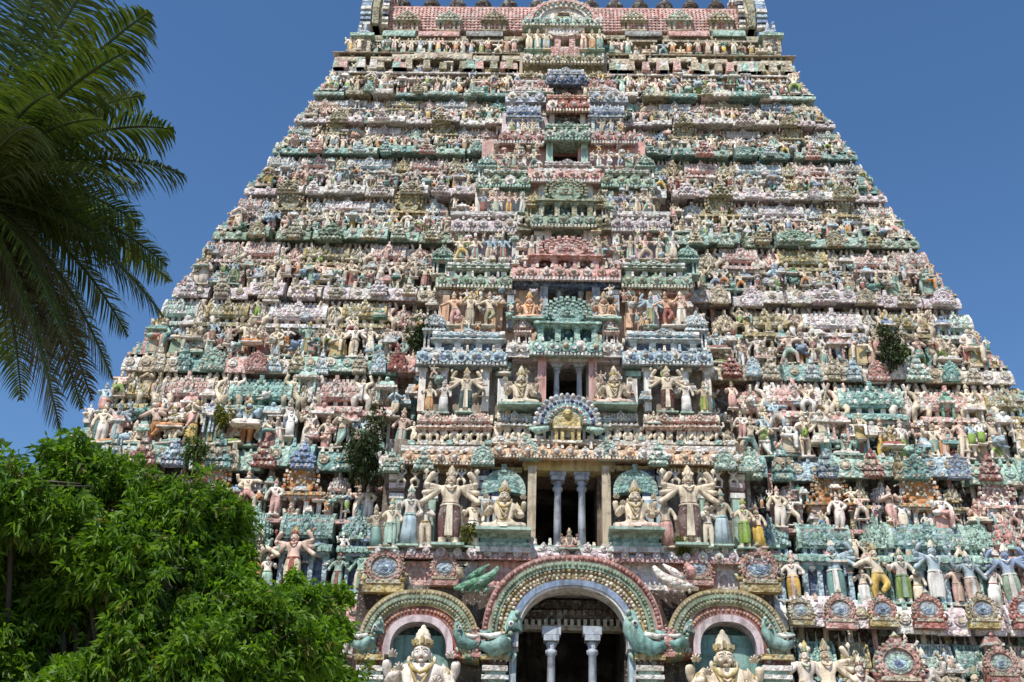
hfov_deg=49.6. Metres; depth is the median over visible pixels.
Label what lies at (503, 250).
statue
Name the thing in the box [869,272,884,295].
statue
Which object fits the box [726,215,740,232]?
statue
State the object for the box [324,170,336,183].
statue
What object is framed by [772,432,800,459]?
statue
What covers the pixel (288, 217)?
statue
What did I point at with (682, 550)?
wild shrub
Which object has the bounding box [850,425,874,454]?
statue
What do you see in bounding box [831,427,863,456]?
statue
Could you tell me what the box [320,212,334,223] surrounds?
statue
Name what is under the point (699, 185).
statue
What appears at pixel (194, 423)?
statue
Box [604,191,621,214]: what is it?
statue
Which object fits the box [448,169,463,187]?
statue
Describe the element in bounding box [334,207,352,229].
statue
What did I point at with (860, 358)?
statue
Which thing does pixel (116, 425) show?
statue
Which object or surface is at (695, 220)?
statue
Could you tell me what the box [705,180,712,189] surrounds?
statue
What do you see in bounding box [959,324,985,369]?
statue
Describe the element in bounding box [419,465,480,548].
statue
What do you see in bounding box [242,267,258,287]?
statue
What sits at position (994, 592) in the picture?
statue
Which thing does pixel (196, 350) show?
statue
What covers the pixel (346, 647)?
statue
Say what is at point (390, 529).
statue
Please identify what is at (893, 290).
statue
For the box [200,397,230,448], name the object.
statue
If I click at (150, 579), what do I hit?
broadleaf tree
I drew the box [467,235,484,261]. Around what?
statue
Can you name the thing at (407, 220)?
statue
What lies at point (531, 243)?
statue
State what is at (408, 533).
statue
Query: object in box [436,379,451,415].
statue
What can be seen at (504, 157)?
statue
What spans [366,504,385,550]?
statue
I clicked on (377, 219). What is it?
statue
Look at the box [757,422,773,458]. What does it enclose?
statue
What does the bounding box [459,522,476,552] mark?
wild shrub
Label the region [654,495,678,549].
statue
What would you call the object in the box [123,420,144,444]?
statue
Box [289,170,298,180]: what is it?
statue
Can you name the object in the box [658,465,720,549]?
statue
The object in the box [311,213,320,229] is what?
statue
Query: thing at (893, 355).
wild shrub
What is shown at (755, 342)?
statue
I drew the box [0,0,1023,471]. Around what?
sky
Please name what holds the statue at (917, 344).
on the temple tower
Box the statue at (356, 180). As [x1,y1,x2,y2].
[351,177,359,184]
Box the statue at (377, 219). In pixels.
[372,214,382,222]
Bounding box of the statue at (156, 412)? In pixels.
[138,396,173,438]
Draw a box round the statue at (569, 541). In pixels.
[558,528,579,551]
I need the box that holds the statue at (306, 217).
[293,210,309,222]
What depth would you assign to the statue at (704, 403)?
33.15 m
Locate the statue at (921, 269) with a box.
[914,264,928,297]
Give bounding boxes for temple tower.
[71,0,1023,681]
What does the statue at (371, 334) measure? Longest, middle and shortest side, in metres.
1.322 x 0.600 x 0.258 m
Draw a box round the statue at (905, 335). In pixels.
[893,325,913,355]
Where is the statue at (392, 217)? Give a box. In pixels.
[384,211,398,233]
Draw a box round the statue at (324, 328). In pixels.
[320,326,326,354]
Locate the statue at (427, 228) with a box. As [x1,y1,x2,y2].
[424,213,440,232]
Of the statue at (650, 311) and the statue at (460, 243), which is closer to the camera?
the statue at (650, 311)
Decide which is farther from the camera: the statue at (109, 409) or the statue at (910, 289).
the statue at (910, 289)
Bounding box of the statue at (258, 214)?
[252,208,266,221]
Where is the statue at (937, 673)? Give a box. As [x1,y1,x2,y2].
[918,647,946,681]
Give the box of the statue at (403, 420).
[392,407,413,438]
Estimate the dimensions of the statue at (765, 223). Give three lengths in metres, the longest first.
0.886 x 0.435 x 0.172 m
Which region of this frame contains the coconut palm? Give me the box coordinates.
[0,0,186,430]
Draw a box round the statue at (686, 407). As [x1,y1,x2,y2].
[677,378,693,415]
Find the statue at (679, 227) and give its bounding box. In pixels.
[674,219,689,234]
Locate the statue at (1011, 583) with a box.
[981,543,1023,604]
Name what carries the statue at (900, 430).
on the temple tower
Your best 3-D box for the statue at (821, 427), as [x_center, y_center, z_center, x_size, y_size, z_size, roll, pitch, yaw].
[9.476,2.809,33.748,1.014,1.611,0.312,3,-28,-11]
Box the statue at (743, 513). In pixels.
[731,497,755,550]
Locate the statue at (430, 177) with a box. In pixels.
[427,171,433,192]
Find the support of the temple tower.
on the ground
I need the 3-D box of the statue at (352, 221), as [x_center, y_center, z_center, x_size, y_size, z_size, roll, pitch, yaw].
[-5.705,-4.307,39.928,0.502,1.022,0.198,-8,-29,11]
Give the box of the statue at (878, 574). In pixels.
[853,542,895,603]
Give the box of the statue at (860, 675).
[846,655,874,681]
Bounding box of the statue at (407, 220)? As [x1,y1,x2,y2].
[400,210,412,231]
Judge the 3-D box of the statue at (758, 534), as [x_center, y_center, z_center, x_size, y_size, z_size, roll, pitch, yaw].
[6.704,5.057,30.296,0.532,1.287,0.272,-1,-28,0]
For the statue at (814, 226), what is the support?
on the temple tower
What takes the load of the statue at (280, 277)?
on the temple tower
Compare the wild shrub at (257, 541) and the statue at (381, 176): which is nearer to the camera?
the wild shrub at (257, 541)
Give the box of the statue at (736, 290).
[723,274,744,295]
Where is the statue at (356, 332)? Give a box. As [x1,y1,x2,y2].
[342,321,367,357]
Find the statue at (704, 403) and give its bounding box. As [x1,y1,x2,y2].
[695,381,711,415]
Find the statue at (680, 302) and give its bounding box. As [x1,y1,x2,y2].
[671,291,689,328]
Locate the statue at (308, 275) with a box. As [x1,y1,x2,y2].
[300,258,320,284]
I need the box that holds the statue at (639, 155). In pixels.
[634,150,643,164]
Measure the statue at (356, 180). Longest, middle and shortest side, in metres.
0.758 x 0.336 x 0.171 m
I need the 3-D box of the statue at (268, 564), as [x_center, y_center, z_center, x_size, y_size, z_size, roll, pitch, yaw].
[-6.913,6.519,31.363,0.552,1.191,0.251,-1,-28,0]
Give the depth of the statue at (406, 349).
36.25 m
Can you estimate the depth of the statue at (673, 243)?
37.33 m
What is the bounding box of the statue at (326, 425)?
[318,415,334,450]
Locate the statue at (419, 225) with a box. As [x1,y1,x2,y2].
[413,215,422,233]
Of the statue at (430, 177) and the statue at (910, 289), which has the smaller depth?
the statue at (910, 289)
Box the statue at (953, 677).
[939,657,963,681]
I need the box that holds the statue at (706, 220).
[699,215,713,234]
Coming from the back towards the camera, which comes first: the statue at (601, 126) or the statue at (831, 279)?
the statue at (601, 126)
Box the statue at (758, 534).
[748,504,768,549]
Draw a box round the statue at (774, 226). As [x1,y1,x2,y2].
[767,220,779,240]
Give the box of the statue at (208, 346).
[202,327,217,351]
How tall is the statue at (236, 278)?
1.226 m
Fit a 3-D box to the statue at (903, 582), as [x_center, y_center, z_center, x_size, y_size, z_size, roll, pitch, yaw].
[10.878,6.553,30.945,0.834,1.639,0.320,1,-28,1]
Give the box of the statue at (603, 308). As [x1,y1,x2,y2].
[590,291,621,326]
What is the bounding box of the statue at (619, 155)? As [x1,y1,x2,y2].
[613,150,626,168]
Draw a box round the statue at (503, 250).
[494,235,510,261]
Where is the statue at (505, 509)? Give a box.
[475,480,530,538]
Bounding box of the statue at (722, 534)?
[709,489,734,548]
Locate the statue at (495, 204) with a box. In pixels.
[488,191,504,211]
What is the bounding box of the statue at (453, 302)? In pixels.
[440,292,466,328]
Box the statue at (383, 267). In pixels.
[373,257,391,280]
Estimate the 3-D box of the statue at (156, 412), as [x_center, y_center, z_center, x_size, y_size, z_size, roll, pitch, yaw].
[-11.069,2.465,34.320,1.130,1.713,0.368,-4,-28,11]
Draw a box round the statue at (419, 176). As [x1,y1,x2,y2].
[412,169,421,184]
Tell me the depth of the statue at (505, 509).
30.33 m
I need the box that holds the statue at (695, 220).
[689,215,701,232]
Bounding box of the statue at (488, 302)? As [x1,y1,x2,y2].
[475,292,501,328]
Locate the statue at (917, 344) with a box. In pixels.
[911,333,930,367]
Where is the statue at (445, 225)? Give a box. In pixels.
[440,212,450,234]
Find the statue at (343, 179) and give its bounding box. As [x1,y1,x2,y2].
[337,169,351,181]
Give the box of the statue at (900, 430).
[892,418,910,459]
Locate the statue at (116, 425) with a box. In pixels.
[109,400,133,443]
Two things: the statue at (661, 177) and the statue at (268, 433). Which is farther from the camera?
the statue at (661, 177)
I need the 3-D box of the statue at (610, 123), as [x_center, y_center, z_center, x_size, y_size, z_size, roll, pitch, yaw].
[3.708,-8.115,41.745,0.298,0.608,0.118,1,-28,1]
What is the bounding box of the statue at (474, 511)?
[462,496,484,548]
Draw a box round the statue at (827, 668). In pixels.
[798,638,857,681]
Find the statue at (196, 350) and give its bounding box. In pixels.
[177,333,205,356]
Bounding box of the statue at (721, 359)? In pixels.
[712,344,731,365]
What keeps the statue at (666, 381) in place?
on the temple tower
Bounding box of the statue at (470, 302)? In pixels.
[459,292,482,328]
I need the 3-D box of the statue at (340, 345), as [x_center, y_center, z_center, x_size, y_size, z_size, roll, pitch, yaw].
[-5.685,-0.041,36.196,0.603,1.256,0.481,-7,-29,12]
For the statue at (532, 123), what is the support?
on the temple tower
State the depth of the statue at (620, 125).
41.62 m
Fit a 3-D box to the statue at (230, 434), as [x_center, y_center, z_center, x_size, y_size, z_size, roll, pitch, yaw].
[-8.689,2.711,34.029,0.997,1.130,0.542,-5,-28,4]
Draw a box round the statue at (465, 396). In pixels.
[448,367,483,415]
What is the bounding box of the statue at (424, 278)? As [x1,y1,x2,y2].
[418,263,432,289]
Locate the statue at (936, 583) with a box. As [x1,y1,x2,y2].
[912,539,954,607]
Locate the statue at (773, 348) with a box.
[765,341,782,366]
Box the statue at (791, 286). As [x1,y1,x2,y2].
[786,276,795,290]
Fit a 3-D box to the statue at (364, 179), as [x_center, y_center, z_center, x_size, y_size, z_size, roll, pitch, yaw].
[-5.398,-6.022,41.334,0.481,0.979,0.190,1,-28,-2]
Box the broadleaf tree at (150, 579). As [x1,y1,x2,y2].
[0,426,352,681]
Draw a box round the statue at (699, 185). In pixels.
[691,178,706,189]
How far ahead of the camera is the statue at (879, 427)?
33.70 m
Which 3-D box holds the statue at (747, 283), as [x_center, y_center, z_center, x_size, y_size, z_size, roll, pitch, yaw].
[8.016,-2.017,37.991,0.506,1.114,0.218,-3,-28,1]
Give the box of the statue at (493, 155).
[488,150,500,165]
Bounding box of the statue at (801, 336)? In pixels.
[793,326,813,364]
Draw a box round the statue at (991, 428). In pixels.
[983,409,1012,463]
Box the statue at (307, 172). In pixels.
[300,166,313,187]
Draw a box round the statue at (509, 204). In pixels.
[501,191,517,211]
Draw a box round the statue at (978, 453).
[970,423,987,462]
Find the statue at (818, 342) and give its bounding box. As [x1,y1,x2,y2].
[809,331,827,364]
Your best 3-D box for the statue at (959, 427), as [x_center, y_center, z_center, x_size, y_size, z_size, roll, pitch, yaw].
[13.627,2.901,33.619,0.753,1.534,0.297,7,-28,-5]
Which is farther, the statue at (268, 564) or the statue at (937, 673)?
the statue at (268, 564)
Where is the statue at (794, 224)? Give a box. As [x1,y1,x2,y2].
[781,216,798,228]
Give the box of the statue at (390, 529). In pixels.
[379,497,402,548]
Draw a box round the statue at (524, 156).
[520,150,528,168]
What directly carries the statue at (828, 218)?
on the temple tower
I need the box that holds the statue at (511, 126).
[508,119,514,131]
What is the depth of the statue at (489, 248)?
37.53 m
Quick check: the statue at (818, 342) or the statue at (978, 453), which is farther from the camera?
the statue at (818, 342)
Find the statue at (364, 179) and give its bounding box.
[361,169,369,187]
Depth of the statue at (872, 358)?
35.85 m
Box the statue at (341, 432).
[332,408,351,450]
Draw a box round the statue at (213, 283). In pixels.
[209,269,229,286]
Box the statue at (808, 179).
[803,172,816,189]
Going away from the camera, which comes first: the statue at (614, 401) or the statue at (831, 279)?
the statue at (614, 401)
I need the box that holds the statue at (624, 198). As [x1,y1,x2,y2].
[615,191,631,211]
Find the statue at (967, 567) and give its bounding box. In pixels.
[948,550,987,607]
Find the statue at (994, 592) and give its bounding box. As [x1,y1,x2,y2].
[982,568,1002,607]
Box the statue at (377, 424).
[373,409,384,441]
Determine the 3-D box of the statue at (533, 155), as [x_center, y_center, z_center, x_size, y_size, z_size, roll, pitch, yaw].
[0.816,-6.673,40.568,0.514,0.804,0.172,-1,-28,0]
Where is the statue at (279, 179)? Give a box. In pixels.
[275,175,286,183]
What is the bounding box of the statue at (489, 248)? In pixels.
[482,235,498,260]
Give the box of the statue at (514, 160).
[509,150,518,168]
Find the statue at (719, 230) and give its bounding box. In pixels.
[714,223,722,232]
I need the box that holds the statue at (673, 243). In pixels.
[667,235,678,261]
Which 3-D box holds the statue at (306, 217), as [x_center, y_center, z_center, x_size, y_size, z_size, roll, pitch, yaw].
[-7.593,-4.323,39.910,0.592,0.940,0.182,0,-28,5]
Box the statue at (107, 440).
[90,434,111,446]
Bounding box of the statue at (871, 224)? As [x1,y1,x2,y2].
[862,212,882,238]
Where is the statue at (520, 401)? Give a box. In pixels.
[498,366,542,413]
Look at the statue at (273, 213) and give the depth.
39.92 m
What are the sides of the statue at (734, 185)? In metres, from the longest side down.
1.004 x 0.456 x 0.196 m
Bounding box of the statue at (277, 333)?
[266,324,284,358]
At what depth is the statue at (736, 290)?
37.60 m
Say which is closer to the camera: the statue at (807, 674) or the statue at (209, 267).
the statue at (807, 674)
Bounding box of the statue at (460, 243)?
[452,235,468,261]
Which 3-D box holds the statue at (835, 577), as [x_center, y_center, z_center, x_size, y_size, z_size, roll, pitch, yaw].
[9.045,6.438,31.131,1.359,1.927,0.373,-8,-29,12]
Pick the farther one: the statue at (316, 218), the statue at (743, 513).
the statue at (316, 218)
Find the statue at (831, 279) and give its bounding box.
[825,271,837,289]
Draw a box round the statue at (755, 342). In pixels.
[745,333,766,365]
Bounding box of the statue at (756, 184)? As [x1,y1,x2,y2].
[753,179,761,188]
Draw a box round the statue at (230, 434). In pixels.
[209,416,243,446]
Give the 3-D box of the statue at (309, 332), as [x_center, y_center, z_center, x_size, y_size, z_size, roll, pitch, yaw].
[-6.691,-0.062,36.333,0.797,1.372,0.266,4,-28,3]
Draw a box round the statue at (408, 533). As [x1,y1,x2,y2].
[396,484,423,548]
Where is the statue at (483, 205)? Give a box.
[478,191,488,211]
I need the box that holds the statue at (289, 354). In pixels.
[279,339,300,358]
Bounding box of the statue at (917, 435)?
[911,424,933,454]
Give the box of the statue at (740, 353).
[735,338,745,365]
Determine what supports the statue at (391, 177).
on the temple tower
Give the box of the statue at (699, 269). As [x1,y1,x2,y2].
[697,262,710,290]
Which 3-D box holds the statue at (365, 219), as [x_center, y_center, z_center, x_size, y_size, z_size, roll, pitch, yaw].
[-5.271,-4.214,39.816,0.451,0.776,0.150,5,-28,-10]
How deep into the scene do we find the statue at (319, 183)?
41.16 m
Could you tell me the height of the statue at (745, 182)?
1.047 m
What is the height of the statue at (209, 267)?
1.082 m
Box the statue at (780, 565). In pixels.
[766,550,784,600]
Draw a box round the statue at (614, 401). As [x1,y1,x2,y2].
[593,366,637,413]
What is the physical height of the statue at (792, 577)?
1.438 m
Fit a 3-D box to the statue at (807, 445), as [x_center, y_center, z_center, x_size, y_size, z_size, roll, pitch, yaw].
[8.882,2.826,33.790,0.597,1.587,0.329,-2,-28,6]
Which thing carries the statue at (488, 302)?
on the temple tower
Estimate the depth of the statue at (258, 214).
40.00 m
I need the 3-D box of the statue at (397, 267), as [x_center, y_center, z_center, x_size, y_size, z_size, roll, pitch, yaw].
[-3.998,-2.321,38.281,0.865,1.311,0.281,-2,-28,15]
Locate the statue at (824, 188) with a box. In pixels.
[817,180,829,191]
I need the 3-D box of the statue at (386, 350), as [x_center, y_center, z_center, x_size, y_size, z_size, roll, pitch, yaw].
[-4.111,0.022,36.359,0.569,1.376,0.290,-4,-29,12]
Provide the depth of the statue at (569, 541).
30.02 m
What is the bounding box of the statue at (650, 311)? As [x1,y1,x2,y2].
[637,291,662,328]
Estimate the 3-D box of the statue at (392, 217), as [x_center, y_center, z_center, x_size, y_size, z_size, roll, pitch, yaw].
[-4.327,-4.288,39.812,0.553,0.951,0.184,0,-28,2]
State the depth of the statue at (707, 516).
30.24 m
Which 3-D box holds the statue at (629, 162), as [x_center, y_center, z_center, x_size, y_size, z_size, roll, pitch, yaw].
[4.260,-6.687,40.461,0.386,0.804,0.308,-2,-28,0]
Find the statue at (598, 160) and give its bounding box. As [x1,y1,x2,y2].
[593,150,604,168]
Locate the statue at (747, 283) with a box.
[742,269,749,287]
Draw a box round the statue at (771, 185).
[762,173,775,192]
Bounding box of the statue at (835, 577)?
[809,539,858,600]
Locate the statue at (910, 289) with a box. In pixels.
[905,281,919,296]
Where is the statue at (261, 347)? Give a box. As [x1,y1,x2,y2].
[256,326,268,352]
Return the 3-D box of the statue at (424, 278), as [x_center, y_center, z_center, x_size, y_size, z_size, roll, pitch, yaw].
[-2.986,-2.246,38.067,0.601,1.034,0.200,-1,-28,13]
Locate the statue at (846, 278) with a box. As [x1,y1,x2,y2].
[842,271,853,287]
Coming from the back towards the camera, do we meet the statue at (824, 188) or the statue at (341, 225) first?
the statue at (824, 188)
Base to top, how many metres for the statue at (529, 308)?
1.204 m
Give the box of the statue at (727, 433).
[722,427,740,444]
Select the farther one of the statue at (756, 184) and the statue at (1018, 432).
the statue at (756, 184)
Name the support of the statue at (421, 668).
on the temple tower
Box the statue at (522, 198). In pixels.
[515,191,526,214]
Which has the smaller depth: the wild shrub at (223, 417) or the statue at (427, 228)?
the wild shrub at (223, 417)
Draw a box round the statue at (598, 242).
[591,235,608,261]
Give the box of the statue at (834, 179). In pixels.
[830,172,840,190]
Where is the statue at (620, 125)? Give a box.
[617,119,623,132]
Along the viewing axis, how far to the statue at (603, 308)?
35.42 m
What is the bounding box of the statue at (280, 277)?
[275,255,286,281]
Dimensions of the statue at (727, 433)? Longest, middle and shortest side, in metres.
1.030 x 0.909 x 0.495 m
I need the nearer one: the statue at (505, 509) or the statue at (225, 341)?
the statue at (505, 509)
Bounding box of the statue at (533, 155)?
[527,150,540,168]
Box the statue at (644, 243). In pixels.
[636,235,655,261]
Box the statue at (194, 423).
[183,401,203,445]
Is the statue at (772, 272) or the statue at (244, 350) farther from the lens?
the statue at (772, 272)
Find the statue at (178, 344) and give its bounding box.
[168,319,187,355]
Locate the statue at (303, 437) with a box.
[299,404,319,443]
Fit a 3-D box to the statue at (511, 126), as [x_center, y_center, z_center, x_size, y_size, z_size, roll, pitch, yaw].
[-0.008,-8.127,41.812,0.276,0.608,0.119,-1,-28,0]
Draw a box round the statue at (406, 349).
[394,326,412,353]
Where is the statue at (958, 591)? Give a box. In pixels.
[945,563,965,607]
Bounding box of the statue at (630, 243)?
[622,235,638,261]
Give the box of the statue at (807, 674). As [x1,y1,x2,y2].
[788,640,830,681]
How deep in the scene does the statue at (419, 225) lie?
39.58 m
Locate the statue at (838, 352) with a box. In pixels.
[835,333,847,364]
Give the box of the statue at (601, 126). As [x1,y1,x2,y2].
[596,119,604,132]
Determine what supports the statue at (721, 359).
on the temple tower
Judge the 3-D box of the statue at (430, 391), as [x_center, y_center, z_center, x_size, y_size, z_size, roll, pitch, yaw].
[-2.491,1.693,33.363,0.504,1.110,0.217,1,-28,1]
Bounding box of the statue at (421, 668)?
[382,625,460,681]
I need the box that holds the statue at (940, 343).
[928,334,950,367]
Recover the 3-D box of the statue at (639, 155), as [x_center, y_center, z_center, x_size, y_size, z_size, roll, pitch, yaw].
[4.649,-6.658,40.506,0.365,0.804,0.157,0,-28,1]
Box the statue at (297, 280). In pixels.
[292,272,301,284]
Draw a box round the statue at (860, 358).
[847,328,867,367]
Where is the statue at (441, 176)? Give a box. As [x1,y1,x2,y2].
[437,170,445,183]
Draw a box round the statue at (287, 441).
[275,398,302,446]
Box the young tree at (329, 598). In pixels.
[267,564,376,681]
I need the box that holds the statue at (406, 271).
[402,264,421,284]
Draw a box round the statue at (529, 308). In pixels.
[512,291,545,325]
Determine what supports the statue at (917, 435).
on the temple tower
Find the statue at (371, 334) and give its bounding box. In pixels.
[361,324,378,359]
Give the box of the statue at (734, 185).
[731,173,739,191]
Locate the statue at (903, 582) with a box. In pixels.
[886,548,916,605]
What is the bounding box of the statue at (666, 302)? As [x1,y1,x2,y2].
[652,291,677,328]
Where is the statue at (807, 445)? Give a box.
[794,411,815,459]
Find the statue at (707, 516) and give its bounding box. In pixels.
[700,499,718,549]
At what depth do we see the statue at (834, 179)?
41.01 m
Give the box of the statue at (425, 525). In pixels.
[415,501,435,549]
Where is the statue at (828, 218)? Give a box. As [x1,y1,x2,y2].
[820,212,837,235]
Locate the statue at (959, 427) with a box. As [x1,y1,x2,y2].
[950,414,975,462]
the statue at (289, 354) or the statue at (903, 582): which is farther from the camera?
the statue at (289, 354)
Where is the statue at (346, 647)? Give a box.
[342,636,349,662]
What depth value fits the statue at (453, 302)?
35.58 m
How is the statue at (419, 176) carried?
on the temple tower
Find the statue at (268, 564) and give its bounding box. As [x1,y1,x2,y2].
[261,552,276,583]
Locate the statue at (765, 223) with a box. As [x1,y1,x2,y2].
[761,217,770,228]
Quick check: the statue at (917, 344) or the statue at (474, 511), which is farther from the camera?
the statue at (917, 344)
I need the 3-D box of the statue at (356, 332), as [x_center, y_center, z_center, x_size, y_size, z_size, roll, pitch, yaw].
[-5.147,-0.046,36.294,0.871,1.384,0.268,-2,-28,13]
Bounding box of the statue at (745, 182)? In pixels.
[739,173,751,189]
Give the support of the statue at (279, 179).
on the temple tower
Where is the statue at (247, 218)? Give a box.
[241,212,250,231]
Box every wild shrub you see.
[178,425,211,468]
[212,402,234,432]
[244,528,268,552]
[341,402,391,489]
[401,310,432,354]
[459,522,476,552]
[672,534,691,556]
[873,322,910,372]
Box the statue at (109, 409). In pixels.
[92,398,114,445]
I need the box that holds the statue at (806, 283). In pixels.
[798,275,811,290]
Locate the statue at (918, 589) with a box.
[909,569,926,598]
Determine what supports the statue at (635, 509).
on the temple tower
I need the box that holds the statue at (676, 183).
[667,171,680,194]
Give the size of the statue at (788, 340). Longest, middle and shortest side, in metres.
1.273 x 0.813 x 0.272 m
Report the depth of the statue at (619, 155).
40.46 m
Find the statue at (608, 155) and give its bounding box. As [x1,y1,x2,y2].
[601,150,615,168]
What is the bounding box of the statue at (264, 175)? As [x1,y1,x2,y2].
[261,172,273,187]
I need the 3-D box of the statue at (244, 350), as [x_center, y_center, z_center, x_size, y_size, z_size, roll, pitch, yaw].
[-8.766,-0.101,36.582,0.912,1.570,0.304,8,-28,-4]
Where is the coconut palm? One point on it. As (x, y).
(39, 125)
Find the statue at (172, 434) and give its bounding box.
[154,418,184,443]
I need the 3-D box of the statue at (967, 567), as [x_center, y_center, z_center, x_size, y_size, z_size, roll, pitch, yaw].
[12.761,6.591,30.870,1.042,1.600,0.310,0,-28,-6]
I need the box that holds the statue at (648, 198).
[640,191,656,211]
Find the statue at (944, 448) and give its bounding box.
[928,419,954,455]
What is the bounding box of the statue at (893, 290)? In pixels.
[885,271,900,295]
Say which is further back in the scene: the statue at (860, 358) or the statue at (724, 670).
the statue at (860, 358)
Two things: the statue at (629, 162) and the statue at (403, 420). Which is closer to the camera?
the statue at (403, 420)
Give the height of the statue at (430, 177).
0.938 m
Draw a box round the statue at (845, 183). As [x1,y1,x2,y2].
[842,177,849,186]
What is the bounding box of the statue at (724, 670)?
[685,630,763,681]
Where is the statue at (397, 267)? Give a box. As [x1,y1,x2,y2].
[385,258,408,287]
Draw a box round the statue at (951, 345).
[947,336,960,368]
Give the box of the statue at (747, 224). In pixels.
[743,219,752,238]
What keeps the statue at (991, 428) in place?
on the temple tower
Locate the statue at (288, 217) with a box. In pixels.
[282,212,292,229]
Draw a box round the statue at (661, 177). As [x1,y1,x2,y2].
[654,171,667,191]
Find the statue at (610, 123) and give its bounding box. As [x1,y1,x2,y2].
[607,119,613,132]
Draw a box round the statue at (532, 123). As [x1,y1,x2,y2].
[528,120,536,132]
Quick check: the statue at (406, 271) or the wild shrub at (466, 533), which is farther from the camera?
the statue at (406, 271)
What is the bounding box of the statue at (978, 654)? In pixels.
[976,651,1023,681]
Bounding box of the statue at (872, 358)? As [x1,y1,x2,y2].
[860,336,876,367]
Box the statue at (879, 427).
[874,417,894,456]
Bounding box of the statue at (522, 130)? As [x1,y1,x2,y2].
[519,119,525,132]
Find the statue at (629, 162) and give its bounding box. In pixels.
[623,150,633,168]
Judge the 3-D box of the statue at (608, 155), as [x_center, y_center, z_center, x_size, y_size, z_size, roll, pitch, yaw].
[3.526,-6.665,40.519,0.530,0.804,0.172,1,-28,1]
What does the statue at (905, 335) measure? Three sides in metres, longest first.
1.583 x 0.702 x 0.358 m
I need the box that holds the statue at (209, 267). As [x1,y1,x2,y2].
[198,266,210,286]
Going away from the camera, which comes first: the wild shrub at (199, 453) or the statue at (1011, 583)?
the statue at (1011, 583)
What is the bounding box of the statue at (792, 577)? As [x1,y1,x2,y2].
[779,552,804,603]
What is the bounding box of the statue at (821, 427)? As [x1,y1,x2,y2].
[806,409,838,459]
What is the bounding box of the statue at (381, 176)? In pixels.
[374,169,386,182]
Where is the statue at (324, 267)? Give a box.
[316,261,331,288]
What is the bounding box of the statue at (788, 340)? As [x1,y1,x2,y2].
[777,330,801,364]
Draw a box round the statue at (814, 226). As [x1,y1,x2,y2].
[807,220,821,238]
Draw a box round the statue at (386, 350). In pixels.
[379,323,393,359]
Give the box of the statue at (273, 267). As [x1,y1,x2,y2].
[259,259,276,279]
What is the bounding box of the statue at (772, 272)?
[766,262,780,290]
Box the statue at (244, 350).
[233,318,263,356]
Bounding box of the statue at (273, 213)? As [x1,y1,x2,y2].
[265,208,281,231]
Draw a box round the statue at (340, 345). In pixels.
[329,324,346,357]
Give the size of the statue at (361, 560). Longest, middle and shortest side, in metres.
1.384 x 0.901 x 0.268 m
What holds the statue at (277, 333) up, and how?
on the temple tower
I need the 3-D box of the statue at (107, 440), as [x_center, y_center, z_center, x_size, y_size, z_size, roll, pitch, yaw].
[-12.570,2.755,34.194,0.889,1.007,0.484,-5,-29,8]
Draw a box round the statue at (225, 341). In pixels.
[216,327,237,356]
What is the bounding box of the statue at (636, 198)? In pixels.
[629,191,645,211]
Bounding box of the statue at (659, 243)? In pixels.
[653,235,664,261]
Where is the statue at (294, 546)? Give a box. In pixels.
[270,525,315,583]
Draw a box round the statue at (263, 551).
[250,529,279,576]
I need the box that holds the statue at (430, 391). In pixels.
[421,381,437,414]
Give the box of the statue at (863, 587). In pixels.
[852,565,872,599]
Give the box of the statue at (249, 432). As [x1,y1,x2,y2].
[238,393,255,450]
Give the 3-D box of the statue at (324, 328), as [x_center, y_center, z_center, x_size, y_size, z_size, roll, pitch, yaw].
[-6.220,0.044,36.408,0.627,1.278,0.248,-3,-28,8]
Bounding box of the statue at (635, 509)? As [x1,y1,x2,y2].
[608,479,664,536]
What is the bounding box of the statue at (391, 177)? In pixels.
[384,167,401,191]
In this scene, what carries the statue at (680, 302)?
on the temple tower
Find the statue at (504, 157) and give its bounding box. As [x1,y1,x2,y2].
[498,150,511,167]
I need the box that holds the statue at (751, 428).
[735,416,760,455]
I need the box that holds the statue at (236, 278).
[229,255,244,286]
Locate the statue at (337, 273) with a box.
[326,261,345,286]
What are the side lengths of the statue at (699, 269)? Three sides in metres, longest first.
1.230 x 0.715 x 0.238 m
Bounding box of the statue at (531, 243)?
[522,235,540,258]
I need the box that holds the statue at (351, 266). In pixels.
[343,257,360,287]
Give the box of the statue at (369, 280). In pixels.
[363,263,374,287]
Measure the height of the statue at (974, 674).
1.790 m
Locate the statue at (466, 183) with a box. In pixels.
[462,179,472,185]
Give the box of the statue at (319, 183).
[312,174,321,186]
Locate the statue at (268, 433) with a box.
[257,416,278,447]
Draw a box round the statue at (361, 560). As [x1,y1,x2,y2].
[347,552,365,592]
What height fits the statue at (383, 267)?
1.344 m
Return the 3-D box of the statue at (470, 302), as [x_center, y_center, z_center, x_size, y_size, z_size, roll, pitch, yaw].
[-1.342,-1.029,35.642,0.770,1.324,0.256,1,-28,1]
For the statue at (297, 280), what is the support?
on the temple tower
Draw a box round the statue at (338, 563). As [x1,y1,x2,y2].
[327,552,348,585]
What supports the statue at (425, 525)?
on the temple tower
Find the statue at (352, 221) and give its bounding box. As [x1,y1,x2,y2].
[349,219,359,227]
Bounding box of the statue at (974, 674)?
[970,665,979,681]
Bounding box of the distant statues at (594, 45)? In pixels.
[293,29,832,487]
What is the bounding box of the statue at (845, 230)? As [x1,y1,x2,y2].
[837,220,849,236]
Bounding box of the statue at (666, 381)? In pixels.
[648,366,685,415]
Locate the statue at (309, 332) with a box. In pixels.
[298,321,321,356]
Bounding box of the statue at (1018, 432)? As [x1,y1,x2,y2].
[1009,419,1023,459]
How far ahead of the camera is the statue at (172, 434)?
33.95 m
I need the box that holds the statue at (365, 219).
[359,215,367,227]
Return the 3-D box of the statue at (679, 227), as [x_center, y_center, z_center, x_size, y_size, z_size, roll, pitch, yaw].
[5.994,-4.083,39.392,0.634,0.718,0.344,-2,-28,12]
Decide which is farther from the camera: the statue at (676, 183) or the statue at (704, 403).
the statue at (676, 183)

